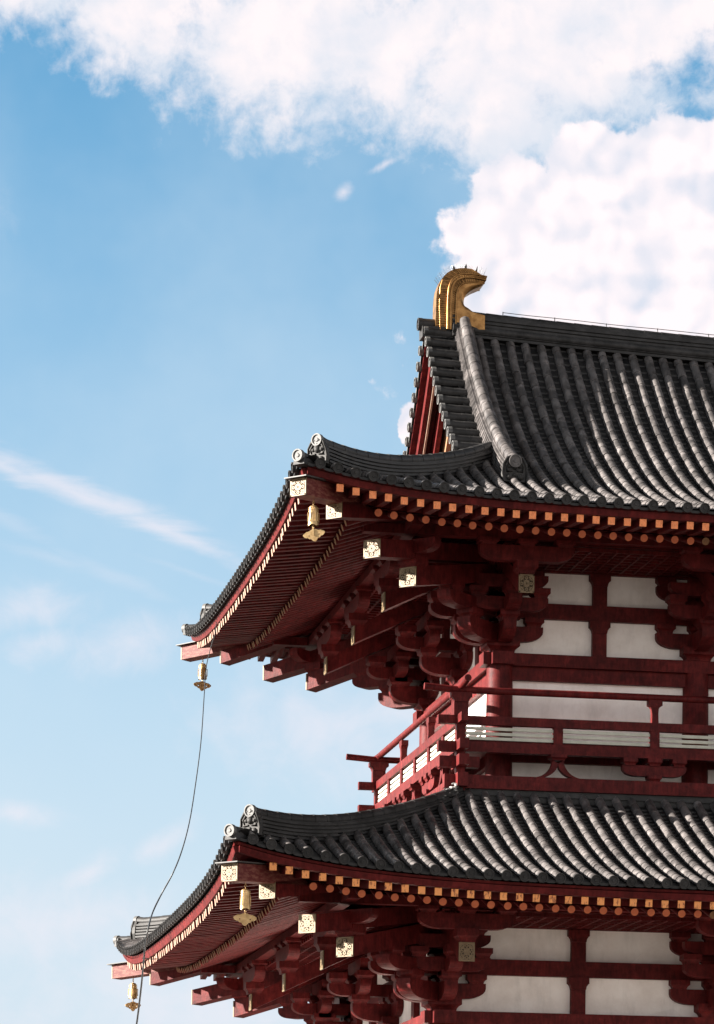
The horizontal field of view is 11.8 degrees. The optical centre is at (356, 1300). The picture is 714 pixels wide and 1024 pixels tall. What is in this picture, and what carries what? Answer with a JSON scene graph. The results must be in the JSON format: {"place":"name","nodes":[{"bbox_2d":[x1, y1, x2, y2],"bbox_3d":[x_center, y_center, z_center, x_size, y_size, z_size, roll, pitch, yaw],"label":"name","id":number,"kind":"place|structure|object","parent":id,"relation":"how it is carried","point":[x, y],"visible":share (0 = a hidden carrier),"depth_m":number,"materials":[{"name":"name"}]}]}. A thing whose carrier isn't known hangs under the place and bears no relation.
{"place":"outdoors","nodes":[
{"label":"outdoors","id":0,"kind":"place"},
{"bbox_2d":[0,0,713,1023],"label":"sky","id":1,"kind":"structure","parent":0,"point":[228,228],"materials":[{"name":"blue"}]},
{"label":"ground","id":2,"kind":"structure","parent":0,"visible":0},
{"bbox_2d":[107,264,713,1023],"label":"temple hall","id":3,"kind":"structure","parent":2,"relation":"on","point":[499,574],"depth_m":54.35,"materials":[{"name":"red wood"}]},
{"bbox_2d":[125,977,140,1010],"bbox_3d":[-4.167,-5.708,64.364,0.332,0.637,0.151,1,0,-34],"label":"wind bell","id":4,"kind":"object","parent":3,"relation":"hanging from","point":[132,993],"visible":1,"depth_m":64.33,"materials":[{"name":"brown metal"}]},
{"bbox_2d":[136,622,216,1023],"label":"cable","id":5,"kind":"object","parent":3,"relation":"attached to","point":[143,958],"visible":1,"depth_m":58.06,"materials":[{"name":"black metal"}]},
{"bbox_2d":[194,658,210,690],"bbox_3d":[-2.837,-11.504,63.466,0.332,0.617,0.151,1,0,-18],"label":"wind bell","id":6,"kind":"object","parent":3,"relation":"hanging from","point":[202,669],"visible":0.93,"depth_m":63.44,"materials":[{"name":"brown metal"}]},
{"bbox_2d":[233,882,256,925],"bbox_3d":[-1.604,-5.695,49.563,0.332,0.637,0.151,1,0,0],"label":"wind bell","id":7,"kind":"object","parent":3,"relation":"hanging from","point":[245,904],"visible":1,"depth_m":49.55,"materials":[{"name":"brown metal"}]},
{"bbox_2d":[303,499,324,540],"bbox_3d":[-0.633,-11.486,50.833,0.330,0.635,0.151,1,0,12],"label":"wind bell","id":8,"kind":"object","parent":3,"relation":"hanging from","point":[313,534],"visible":1,"depth_m":50.81,"materials":[{"name":"brown metal"}]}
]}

